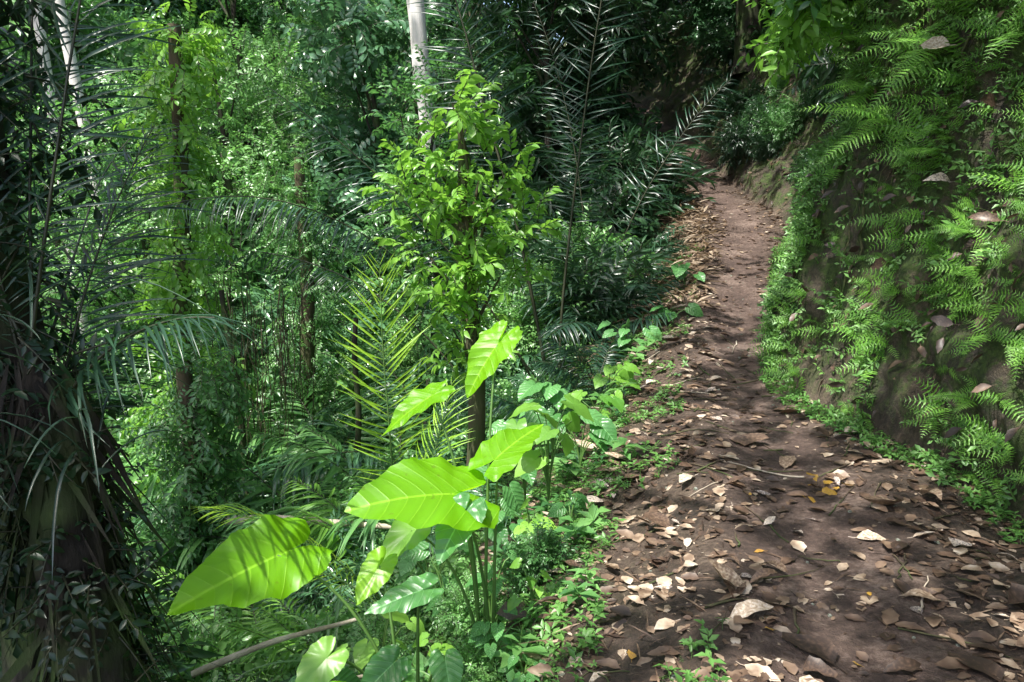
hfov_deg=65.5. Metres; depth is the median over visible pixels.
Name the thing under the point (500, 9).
tree
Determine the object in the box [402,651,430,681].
seedling
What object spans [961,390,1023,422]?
fern
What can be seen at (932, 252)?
fern
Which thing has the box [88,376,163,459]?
bush
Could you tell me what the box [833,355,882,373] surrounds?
fern
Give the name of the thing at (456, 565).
bush
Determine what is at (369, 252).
bush
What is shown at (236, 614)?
bush
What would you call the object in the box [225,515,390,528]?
fallen branch
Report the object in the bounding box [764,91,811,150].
bush
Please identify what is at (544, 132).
bush
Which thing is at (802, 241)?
fern
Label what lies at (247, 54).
bush
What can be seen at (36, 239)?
bush
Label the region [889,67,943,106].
fern
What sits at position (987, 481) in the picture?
fern
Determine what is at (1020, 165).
fern
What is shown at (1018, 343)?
fern
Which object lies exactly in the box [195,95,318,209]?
bush
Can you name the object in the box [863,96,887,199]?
root
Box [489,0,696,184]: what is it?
tree
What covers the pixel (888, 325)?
fern
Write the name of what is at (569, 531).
seedling
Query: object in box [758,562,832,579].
twig
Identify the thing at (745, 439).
fallen leaf
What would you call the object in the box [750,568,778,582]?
fallen leaf
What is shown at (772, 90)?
bush
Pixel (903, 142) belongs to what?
fern
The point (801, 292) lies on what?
fern
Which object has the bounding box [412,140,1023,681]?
leaf litter
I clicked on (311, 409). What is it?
understory palm
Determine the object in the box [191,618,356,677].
fallen branch
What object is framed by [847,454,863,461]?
fallen leaf
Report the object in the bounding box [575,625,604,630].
twig
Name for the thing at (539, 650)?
seedling
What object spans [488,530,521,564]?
seedling
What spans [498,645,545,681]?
heart leaf plant
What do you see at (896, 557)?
twig
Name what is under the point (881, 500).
fallen leaf
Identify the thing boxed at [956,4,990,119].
root
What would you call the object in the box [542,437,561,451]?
seedling
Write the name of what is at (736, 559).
fallen leaf
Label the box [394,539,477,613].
heart leaf plant
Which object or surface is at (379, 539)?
bush
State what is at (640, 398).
fallen leaf
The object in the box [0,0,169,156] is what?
tree
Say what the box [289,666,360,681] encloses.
heart leaf plant
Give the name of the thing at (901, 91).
fern
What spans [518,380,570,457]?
heart leaf plant
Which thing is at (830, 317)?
fern
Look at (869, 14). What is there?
fern
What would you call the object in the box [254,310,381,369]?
bush
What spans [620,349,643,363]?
seedling
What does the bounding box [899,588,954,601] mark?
fallen leaf
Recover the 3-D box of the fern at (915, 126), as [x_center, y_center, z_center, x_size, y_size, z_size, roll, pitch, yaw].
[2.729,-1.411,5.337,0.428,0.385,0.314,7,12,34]
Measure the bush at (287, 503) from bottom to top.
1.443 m
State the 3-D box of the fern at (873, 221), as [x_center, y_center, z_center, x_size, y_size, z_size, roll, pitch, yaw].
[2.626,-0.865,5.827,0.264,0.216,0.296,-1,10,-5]
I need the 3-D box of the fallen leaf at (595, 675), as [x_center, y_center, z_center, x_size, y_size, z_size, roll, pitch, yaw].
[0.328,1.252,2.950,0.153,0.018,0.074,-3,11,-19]
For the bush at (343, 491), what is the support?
on the ground at (892, 402)
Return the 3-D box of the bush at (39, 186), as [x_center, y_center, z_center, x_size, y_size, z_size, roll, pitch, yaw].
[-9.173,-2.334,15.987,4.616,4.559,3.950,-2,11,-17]
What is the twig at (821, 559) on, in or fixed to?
on the ground at (892, 402)
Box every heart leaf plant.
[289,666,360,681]
[333,611,424,681]
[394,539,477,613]
[403,541,472,637]
[411,632,453,672]
[465,550,517,621]
[468,616,519,671]
[477,466,532,551]
[487,406,560,511]
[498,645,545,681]
[506,394,593,511]
[507,557,554,616]
[513,498,556,550]
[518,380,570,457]
[547,409,616,467]
[547,491,588,525]
[559,390,623,421]
[593,361,640,395]
[597,319,660,353]
[650,302,703,323]
[671,260,704,286]
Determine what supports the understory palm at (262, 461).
on the ground at (892, 402)
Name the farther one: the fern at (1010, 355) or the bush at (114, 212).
the bush at (114, 212)
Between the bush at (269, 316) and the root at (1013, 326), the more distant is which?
the bush at (269, 316)
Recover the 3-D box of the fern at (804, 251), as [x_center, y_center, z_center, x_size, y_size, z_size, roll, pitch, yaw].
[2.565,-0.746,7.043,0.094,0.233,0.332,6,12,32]
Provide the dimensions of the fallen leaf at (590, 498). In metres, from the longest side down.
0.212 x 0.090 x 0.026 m
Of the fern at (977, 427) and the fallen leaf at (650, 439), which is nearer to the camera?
the fern at (977, 427)
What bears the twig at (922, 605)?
on the ground at (892, 402)
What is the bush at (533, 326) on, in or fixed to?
on the ground at (892, 402)
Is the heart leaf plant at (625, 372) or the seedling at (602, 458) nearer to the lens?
the seedling at (602, 458)
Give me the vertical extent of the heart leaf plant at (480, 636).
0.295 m
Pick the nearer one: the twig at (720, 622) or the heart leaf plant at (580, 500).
the twig at (720, 622)
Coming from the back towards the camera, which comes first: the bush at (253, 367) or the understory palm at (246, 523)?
the bush at (253, 367)
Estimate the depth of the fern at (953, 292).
4.87 m
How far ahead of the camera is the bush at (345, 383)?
11.88 m
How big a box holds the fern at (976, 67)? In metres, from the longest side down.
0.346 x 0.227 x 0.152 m
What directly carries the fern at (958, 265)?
on the ground at (892, 402)
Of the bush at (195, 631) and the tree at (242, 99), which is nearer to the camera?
the bush at (195, 631)
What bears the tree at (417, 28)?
on the ground at (892, 402)
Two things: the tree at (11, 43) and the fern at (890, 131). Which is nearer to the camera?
the fern at (890, 131)
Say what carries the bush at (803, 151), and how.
on the ground at (892, 402)
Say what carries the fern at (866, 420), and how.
on the ground at (892, 402)
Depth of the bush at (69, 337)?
13.47 m
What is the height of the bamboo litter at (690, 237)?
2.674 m
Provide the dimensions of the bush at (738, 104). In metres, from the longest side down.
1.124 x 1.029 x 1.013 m
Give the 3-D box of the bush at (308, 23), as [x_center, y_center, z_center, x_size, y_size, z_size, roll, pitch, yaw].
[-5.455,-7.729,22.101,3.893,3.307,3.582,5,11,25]
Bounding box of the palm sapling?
[194,249,474,601]
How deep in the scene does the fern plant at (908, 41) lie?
5.46 m
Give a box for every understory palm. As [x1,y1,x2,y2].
[101,379,429,602]
[103,402,346,586]
[118,518,228,640]
[125,413,504,591]
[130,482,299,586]
[137,579,305,649]
[140,566,363,681]
[145,458,367,638]
[211,380,462,544]
[212,349,577,513]
[212,380,442,497]
[213,597,389,680]
[215,467,494,618]
[278,471,393,618]
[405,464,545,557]
[458,367,613,419]
[512,267,688,348]
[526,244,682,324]
[527,321,634,391]
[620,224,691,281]
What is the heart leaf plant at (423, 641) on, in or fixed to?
on the ground at (892, 402)
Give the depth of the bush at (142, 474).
9.73 m
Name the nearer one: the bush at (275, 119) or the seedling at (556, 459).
the seedling at (556, 459)
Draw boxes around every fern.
[746,344,778,355]
[748,314,773,343]
[753,353,776,365]
[755,365,785,375]
[757,338,792,351]
[764,295,780,313]
[764,369,785,380]
[767,262,786,278]
[769,252,799,264]
[772,306,797,331]
[773,355,795,369]
[779,227,829,247]
[779,288,800,303]
[779,375,799,393]
[785,325,822,341]
[786,284,806,302]
[786,366,805,394]
[795,244,806,267]
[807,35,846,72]
[809,297,830,315]
[810,153,850,183]
[817,138,851,167]
[820,324,859,344]
[822,146,846,159]
[822,304,839,324]
[831,63,863,90]
[833,78,858,93]
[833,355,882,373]
[837,97,862,130]
[838,56,859,78]
[841,76,867,93]
[841,336,886,362]
[842,117,876,137]
[843,55,871,70]
[844,296,886,333]
[845,21,870,50]
[846,14,881,55]
[846,213,889,236]
[847,288,880,310]
[847,350,866,363]
[848,395,877,410]
[849,124,874,147]
[850,4,881,28]
[851,0,883,15]
[851,410,873,432]
[852,103,898,122]
[854,329,873,356]
[855,330,898,357]
[855,347,877,393]
[858,52,882,83]
[858,262,894,299]
[862,116,913,151]
[863,18,893,33]
[865,21,921,59]
[865,211,909,252]
[868,146,920,171]
[868,317,896,330]
[871,282,901,301]
[874,76,907,99]
[876,120,900,136]
[878,284,918,298]
[878,296,911,328]
[879,113,904,148]
[879,117,907,151]
[882,238,900,255]
[885,98,932,136]
[885,145,923,155]
[886,101,951,157]
[886,205,919,222]
[888,43,934,77]
[888,207,934,226]
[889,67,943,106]
[892,134,912,149]
[894,94,927,127]
[895,215,947,247]
[899,64,932,98]
[899,234,944,260]
[900,405,939,439]
[902,0,946,33]
[904,374,952,426]
[907,47,993,88]
[909,143,944,171]
[909,275,946,293]
[911,259,959,302]
[913,78,968,109]
[913,239,940,258]
[915,0,956,43]
[916,101,947,140]
[919,0,956,19]
[919,107,953,122]
[920,0,976,36]
[920,244,949,267]
[926,0,992,28]
[927,136,951,144]
[928,126,947,143]
[928,247,971,286]
[929,254,979,279]
[930,278,978,328]
[933,67,978,104]
[933,364,958,380]
[939,28,972,72]
[941,337,969,357]
[945,280,987,310]
[947,94,962,117]
[947,411,1013,461]
[948,282,959,303]
[948,284,1007,323]
[949,21,1003,37]
[953,264,982,288]
[953,316,1001,354]
[954,7,1023,40]
[956,195,989,211]
[958,44,1003,74]
[960,227,1004,265]
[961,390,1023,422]
[961,469,986,497]
[962,0,1023,63]
[963,167,1023,193]
[964,426,1015,468]
[965,98,996,115]
[965,256,981,280]
[965,307,993,322]
[970,459,1005,502]
[971,467,1005,507]
[975,16,1023,37]
[975,209,1023,224]
[984,240,1009,261]
[985,288,1017,306]
[986,328,1023,353]
[989,327,1015,367]
[989,436,1013,466]
[992,0,1023,35]
[992,468,1023,494]
[995,158,1023,197]
[997,107,1023,122]
[998,72,1023,88]
[999,0,1023,34]
[1000,289,1023,316]
[1000,326,1023,381]
[1001,344,1023,365]
[1006,224,1023,243]
[1006,304,1023,315]
[1006,335,1023,352]
[1010,88,1023,108]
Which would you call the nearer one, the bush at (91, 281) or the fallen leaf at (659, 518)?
the fallen leaf at (659, 518)
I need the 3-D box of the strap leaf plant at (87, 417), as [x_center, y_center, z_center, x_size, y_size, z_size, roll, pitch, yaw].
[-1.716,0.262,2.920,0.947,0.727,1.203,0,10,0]
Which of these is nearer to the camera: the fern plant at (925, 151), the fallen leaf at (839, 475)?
the fallen leaf at (839, 475)
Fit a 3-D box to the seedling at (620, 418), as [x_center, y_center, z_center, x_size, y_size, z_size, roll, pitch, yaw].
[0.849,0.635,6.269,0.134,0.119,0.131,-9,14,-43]
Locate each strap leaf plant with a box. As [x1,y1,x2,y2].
[0,232,215,368]
[0,350,210,573]
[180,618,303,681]
[230,584,375,681]
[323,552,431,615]
[344,611,434,673]
[431,603,529,677]
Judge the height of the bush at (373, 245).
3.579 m
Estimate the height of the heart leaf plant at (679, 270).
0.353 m
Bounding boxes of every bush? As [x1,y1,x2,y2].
[0,567,290,681]
[0,594,177,643]
[0,639,245,681]
[3,0,114,62]
[3,76,76,156]
[8,34,217,181]
[12,121,139,242]
[13,108,149,235]
[20,182,60,243]
[20,198,132,288]
[39,252,141,343]
[40,246,148,359]
[44,312,122,388]
[45,8,143,74]
[50,314,155,412]
[61,176,158,257]
[82,30,163,135]
[87,370,121,421]
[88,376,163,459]
[90,181,298,298]
[91,5,201,75]
[91,403,140,492]
[95,1,160,51]
[96,370,151,412]
[99,0,213,23]
[99,0,216,56]
[101,258,263,378]
[101,431,220,514]
[102,126,159,169]
[105,0,122,8]
[112,0,165,41]
[113,0,231,55]
[113,383,171,444]
[113,403,169,446]
[114,14,219,84]
[114,220,247,301]
[117,467,272,528]
[121,0,217,13]
[123,346,208,416]
[123,487,162,542]
[127,589,187,634]
[135,512,228,628]
[137,150,234,197]
[139,210,341,345]
[148,607,272,681]
[153,0,214,53]
[155,604,274,681]
[159,394,312,511]
[164,188,309,282]
[171,601,252,629]
[184,0,290,61]
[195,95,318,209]
[196,268,399,383]
[197,275,410,376]
[199,57,310,139]
[200,26,301,117]
[200,134,293,205]
[205,220,299,294]
[208,163,294,211]
[209,341,288,374]
[209,345,325,489]
[209,374,299,446]
[211,116,359,202]
[216,607,309,681]
[218,36,325,86]
[218,665,261,681]
[227,499,314,625]
[236,98,366,178]
[241,352,296,380]
[241,361,341,434]
[243,13,362,84]
[245,7,377,73]
[250,489,431,624]
[253,60,361,112]
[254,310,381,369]
[261,0,322,32]
[265,598,375,681]
[267,599,390,681]
[279,42,407,116]
[283,358,399,449]
[283,395,439,486]
[289,255,425,341]
[289,389,392,445]
[290,202,451,292]
[299,296,411,356]
[312,467,386,551]
[315,310,396,383]
[316,200,411,298]
[323,353,379,401]
[325,72,469,176]
[327,219,451,294]
[330,125,409,219]
[331,520,423,592]
[339,330,392,414]
[340,306,447,363]
[341,439,425,539]
[341,599,422,680]
[346,199,422,292]
[357,259,449,324]
[358,336,397,399]
[367,321,429,413]
[370,549,491,643]
[371,5,447,84]
[380,387,440,449]
[386,92,448,123]
[394,339,448,387]
[405,284,557,428]
[408,140,541,243]
[410,308,577,426]
[418,418,516,481]
[426,429,488,465]
[428,6,515,73]
[428,483,499,548]
[429,558,511,648]
[430,372,521,438]
[431,424,486,448]
[433,413,493,448]
[445,87,632,187]
[445,151,500,246]
[446,164,637,297]
[451,634,517,681]
[453,270,505,314]
[454,190,580,274]
[459,246,636,373]
[472,167,534,239]
[477,87,580,169]
[479,261,595,375]
[484,32,527,97]
[485,353,566,405]
[485,366,575,438]
[488,322,534,382]
[489,215,695,369]
[489,518,577,597]
[493,162,673,259]
[509,114,721,230]
[519,256,647,371]
[525,179,684,287]
[529,198,665,293]
[560,278,652,352]
[671,0,767,50]
[682,0,735,65]
[696,1,779,84]
[697,102,728,135]
[699,73,739,108]
[710,112,761,174]
[711,0,773,23]
[715,86,742,117]
[720,76,767,121]
[736,93,785,143]
[741,98,780,136]
[750,133,789,161]
[752,97,798,142]
[763,71,794,100]
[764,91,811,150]
[767,8,843,81]
[780,143,825,187]
[786,49,845,120]
[787,156,804,194]
[789,128,838,171]
[793,19,849,126]
[794,148,817,197]
[797,75,830,118]
[797,136,828,171]
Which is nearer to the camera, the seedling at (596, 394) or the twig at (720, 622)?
the twig at (720, 622)
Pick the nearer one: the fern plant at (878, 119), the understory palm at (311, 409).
the fern plant at (878, 119)
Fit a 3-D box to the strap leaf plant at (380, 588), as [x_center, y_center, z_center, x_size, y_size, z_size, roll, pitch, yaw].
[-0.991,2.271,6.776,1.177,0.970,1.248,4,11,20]
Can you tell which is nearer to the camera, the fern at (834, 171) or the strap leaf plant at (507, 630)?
the strap leaf plant at (507, 630)
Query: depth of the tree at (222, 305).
9.15 m
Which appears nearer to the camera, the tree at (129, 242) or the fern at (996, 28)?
the fern at (996, 28)
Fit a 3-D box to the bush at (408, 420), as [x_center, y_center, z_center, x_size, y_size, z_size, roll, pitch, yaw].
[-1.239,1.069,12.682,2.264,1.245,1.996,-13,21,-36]
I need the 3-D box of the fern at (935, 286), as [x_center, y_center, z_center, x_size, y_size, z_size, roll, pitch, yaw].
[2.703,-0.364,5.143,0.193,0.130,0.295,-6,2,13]
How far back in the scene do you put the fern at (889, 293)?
5.41 m
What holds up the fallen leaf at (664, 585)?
on the ground at (892, 402)
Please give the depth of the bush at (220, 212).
15.29 m
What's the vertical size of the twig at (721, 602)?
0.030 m
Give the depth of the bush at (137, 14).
20.02 m
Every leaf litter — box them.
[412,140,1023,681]
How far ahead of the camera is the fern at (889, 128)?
5.82 m
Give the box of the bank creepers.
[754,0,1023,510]
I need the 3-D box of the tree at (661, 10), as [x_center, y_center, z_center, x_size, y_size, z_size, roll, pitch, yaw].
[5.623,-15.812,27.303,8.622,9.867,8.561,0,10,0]
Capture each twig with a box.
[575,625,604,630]
[581,666,629,673]
[589,528,658,556]
[592,671,608,681]
[661,429,728,436]
[689,463,738,480]
[693,398,733,400]
[697,459,727,470]
[704,598,755,608]
[704,603,735,641]
[730,462,803,477]
[744,506,788,542]
[745,469,802,471]
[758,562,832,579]
[793,608,799,647]
[799,555,840,561]
[818,463,850,476]
[828,486,853,515]
[892,553,912,579]
[897,553,907,578]
[898,627,1017,660]
[917,576,928,612]
[933,511,972,520]
[939,568,971,581]
[954,557,1013,559]
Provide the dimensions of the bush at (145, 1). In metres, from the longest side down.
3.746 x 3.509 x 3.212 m
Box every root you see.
[833,207,864,327]
[839,130,881,298]
[845,2,879,161]
[863,81,912,301]
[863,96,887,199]
[869,50,891,159]
[877,0,926,188]
[885,3,937,180]
[913,19,932,106]
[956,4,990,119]
[1003,316,1021,337]
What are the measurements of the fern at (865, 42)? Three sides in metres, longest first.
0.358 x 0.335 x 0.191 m
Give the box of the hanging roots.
[196,269,316,469]
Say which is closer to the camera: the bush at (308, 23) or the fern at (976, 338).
the fern at (976, 338)
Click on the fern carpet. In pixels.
(1015, 201)
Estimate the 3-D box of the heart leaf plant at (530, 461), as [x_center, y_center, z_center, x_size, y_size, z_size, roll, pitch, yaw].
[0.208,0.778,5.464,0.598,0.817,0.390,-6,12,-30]
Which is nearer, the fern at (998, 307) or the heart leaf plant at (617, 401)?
the fern at (998, 307)
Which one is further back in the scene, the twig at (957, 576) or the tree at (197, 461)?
the tree at (197, 461)
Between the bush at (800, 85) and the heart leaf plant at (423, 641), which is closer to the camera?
the heart leaf plant at (423, 641)
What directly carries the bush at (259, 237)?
on the ground at (892, 402)
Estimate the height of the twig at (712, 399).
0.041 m
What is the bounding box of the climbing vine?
[0,322,198,681]
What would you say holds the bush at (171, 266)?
on the ground at (892, 402)
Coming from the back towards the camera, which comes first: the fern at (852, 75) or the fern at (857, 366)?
the fern at (852, 75)
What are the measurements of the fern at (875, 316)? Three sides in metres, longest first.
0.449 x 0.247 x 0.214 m
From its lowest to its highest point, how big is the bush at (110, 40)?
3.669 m
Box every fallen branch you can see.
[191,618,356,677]
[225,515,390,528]
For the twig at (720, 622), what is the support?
on the ground at (892, 402)
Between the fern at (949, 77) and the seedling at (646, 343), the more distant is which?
the seedling at (646, 343)
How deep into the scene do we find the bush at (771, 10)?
21.31 m
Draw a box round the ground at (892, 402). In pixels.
[90,0,1023,681]
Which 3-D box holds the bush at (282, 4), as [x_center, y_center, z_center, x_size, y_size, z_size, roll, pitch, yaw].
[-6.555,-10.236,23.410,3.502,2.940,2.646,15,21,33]
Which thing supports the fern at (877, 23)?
on the ground at (892, 402)
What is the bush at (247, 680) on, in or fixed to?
on the ground at (892, 402)
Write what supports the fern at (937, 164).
on the ground at (892, 402)
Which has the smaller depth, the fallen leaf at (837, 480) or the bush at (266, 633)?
the fallen leaf at (837, 480)
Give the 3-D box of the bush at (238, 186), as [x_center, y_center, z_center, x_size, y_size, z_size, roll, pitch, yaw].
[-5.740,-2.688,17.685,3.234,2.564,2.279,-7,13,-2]
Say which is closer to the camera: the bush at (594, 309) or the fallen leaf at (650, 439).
the fallen leaf at (650, 439)
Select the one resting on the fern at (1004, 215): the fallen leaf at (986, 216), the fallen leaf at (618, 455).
the fallen leaf at (986, 216)
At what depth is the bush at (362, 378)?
12.99 m
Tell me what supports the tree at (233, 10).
on the ground at (892, 402)
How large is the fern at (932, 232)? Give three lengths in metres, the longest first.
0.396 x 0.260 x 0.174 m
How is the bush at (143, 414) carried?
on the ground at (892, 402)
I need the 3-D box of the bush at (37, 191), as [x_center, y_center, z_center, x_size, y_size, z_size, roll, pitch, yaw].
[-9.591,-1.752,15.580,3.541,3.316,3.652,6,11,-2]
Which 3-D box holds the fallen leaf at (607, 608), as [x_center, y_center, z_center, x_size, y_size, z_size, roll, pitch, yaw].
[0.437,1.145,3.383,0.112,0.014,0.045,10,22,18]
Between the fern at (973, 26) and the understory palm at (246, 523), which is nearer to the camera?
the fern at (973, 26)
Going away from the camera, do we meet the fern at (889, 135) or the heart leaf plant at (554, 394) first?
the fern at (889, 135)
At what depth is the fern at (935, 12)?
5.39 m
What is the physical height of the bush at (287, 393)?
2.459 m
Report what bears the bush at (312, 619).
on the ground at (892, 402)
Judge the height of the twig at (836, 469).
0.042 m
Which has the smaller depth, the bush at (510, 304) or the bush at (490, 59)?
the bush at (510, 304)
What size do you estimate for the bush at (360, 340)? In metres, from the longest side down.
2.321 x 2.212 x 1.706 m
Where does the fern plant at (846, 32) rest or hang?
on the ground at (892, 402)
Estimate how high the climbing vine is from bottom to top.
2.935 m
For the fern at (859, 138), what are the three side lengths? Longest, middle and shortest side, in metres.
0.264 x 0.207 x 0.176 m
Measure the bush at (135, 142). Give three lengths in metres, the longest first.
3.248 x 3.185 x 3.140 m
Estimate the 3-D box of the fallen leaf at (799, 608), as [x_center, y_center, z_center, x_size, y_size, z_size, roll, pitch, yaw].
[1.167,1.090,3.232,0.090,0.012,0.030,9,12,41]
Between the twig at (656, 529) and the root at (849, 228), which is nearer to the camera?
the twig at (656, 529)
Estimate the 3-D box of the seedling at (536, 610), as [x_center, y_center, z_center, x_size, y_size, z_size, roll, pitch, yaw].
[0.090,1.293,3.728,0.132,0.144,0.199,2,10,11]
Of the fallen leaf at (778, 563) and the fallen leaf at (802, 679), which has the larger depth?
the fallen leaf at (778, 563)
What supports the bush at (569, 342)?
on the ground at (892, 402)
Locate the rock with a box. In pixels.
[272,596,306,616]
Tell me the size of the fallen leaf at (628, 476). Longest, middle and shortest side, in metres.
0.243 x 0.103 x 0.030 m
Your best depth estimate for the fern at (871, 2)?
6.40 m
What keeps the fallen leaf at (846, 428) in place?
on the ground at (892, 402)
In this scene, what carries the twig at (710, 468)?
on the ground at (892, 402)
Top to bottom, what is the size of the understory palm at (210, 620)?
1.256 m
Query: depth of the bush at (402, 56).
22.64 m
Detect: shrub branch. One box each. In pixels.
[731,0,847,88]
[737,0,854,74]
[749,0,877,83]
[773,0,821,25]
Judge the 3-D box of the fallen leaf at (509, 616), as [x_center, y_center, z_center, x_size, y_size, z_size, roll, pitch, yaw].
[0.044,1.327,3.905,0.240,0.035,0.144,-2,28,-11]
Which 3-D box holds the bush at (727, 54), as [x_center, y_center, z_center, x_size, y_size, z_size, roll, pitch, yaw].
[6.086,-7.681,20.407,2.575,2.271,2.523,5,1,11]
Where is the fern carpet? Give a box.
[763,1,1023,454]
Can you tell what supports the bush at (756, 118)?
on the ground at (892, 402)
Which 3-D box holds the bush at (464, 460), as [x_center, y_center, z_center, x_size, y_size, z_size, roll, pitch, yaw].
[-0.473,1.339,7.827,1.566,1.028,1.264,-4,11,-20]
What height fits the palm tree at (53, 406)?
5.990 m
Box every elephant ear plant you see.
[167,514,462,681]
[344,319,543,654]
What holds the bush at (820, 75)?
on the ground at (892, 402)
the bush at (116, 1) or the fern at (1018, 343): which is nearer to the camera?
the fern at (1018, 343)
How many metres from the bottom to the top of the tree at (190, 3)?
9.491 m
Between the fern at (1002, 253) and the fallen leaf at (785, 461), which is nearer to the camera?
the fern at (1002, 253)
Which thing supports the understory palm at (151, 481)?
on the ground at (892, 402)
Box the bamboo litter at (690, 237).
[565,182,726,372]
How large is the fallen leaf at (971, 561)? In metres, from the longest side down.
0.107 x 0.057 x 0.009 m
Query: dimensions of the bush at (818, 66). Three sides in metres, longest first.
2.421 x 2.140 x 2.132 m
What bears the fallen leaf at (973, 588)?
on the fallen leaf at (978, 591)
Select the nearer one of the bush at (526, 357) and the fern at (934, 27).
the fern at (934, 27)
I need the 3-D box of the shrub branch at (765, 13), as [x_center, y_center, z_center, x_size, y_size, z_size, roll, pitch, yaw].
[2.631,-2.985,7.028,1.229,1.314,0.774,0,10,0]
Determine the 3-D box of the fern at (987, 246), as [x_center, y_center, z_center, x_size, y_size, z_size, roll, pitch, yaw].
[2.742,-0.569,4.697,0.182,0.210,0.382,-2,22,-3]
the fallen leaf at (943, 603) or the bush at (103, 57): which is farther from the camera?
the bush at (103, 57)
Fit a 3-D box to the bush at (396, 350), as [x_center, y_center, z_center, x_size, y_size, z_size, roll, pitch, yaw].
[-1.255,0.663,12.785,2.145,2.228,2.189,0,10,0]
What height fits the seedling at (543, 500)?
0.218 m
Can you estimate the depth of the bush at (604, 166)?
13.39 m
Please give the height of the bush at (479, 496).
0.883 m
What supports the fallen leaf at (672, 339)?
on the ground at (892, 402)
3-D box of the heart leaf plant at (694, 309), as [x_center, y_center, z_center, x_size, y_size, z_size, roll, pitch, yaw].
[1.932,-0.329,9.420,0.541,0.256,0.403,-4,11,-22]
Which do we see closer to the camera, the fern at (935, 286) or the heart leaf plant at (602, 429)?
the fern at (935, 286)
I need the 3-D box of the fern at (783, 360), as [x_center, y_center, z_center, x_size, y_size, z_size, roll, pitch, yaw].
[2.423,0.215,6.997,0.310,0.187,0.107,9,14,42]
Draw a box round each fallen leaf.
[496,601,530,620]
[532,596,559,609]
[560,560,578,566]
[573,439,599,452]
[587,495,602,501]
[589,671,607,681]
[596,619,627,637]
[604,606,613,611]
[605,452,632,463]
[610,473,641,480]
[627,650,636,662]
[633,397,654,402]
[636,436,654,443]
[644,512,669,527]
[646,583,672,589]
[649,555,663,563]
[662,338,680,341]
[679,473,698,482]
[684,538,691,548]
[688,444,701,455]
[705,387,714,391]
[708,471,721,485]
[708,559,752,592]
[719,599,773,619]
[721,433,768,445]
[724,574,745,597]
[726,556,741,565]
[739,573,751,577]
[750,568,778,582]
[755,490,769,494]
[755,560,787,572]
[757,676,766,681]
[762,516,775,525]
[773,408,800,412]
[779,456,796,470]
[782,632,846,672]
[793,606,808,613]
[797,655,839,677]
[799,675,818,681]
[818,481,830,488]
[819,487,837,494]
[823,480,831,483]
[833,475,839,484]
[835,473,843,478]
[844,426,861,431]
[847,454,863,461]
[848,529,885,540]
[863,495,902,504]
[869,257,889,268]
[871,657,921,672]
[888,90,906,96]
[891,541,912,551]
[894,545,902,555]
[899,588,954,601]
[908,463,932,474]
[909,586,959,609]
[910,606,922,614]
[918,488,941,500]
[921,36,950,48]
[923,172,957,182]
[930,315,957,326]
[933,525,942,532]
[941,584,991,599]
[947,651,1004,681]
[948,537,971,548]
[948,563,963,567]
[956,557,975,564]
[969,211,1008,221]
[971,584,987,593]
[981,92,999,106]
[993,583,1023,609]
[994,553,1019,562]
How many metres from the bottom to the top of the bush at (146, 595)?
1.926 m
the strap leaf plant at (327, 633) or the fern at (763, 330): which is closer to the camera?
the strap leaf plant at (327, 633)
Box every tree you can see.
[0,0,65,186]
[0,0,145,681]
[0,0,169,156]
[0,0,267,681]
[7,85,167,420]
[30,0,88,367]
[39,161,252,428]
[55,0,128,330]
[88,15,346,308]
[111,324,268,620]
[113,0,260,518]
[117,0,363,179]
[150,196,463,378]
[181,0,236,33]
[218,290,248,494]
[233,116,370,445]
[248,0,472,197]
[255,0,647,383]
[270,0,497,299]
[322,0,447,66]
[331,23,495,439]
[352,318,361,473]
[358,69,563,492]
[367,0,579,165]
[404,0,529,78]
[406,0,443,337]
[428,0,660,236]
[484,0,672,114]
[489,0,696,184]
[521,0,690,98]
[524,0,744,243]
[645,0,686,29]
[729,0,761,76]
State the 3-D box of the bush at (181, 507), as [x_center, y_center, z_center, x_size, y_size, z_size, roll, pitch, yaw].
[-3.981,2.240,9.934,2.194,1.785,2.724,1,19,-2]
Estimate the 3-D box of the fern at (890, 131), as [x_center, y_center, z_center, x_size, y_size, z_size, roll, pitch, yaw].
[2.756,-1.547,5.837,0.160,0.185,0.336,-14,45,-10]
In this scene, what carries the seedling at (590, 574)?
on the ground at (892, 402)
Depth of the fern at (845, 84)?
6.79 m
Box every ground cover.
[386,240,731,681]
[756,246,1023,544]
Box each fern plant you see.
[792,100,900,169]
[805,25,863,51]
[815,79,878,135]
[839,27,950,121]
[882,124,944,159]
[927,205,973,240]
[928,390,977,412]
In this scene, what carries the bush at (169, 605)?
on the ground at (892, 402)
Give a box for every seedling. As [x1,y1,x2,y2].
[398,642,420,659]
[399,606,431,626]
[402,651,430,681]
[428,560,449,570]
[462,663,477,681]
[482,624,548,671]
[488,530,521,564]
[491,622,518,646]
[492,552,502,557]
[502,669,520,681]
[503,623,536,648]
[505,505,533,518]
[519,599,545,629]
[531,492,557,514]
[535,443,557,461]
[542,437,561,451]
[546,489,578,524]
[547,452,584,481]
[548,514,597,544]
[549,457,568,471]
[549,492,567,501]
[555,444,585,470]
[558,572,601,604]
[559,444,589,471]
[568,568,608,591]
[574,504,611,540]
[580,397,591,404]
[586,388,610,404]
[591,451,607,463]
[594,398,614,411]
[603,404,613,412]
[605,376,636,401]
[610,406,624,416]
[611,429,647,460]
[612,383,625,394]
[613,417,627,423]
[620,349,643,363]
[621,346,648,361]
[638,339,652,347]
[643,329,666,347]
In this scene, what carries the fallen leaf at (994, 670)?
on the ground at (892, 402)
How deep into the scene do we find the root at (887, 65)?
5.96 m
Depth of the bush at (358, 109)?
18.40 m

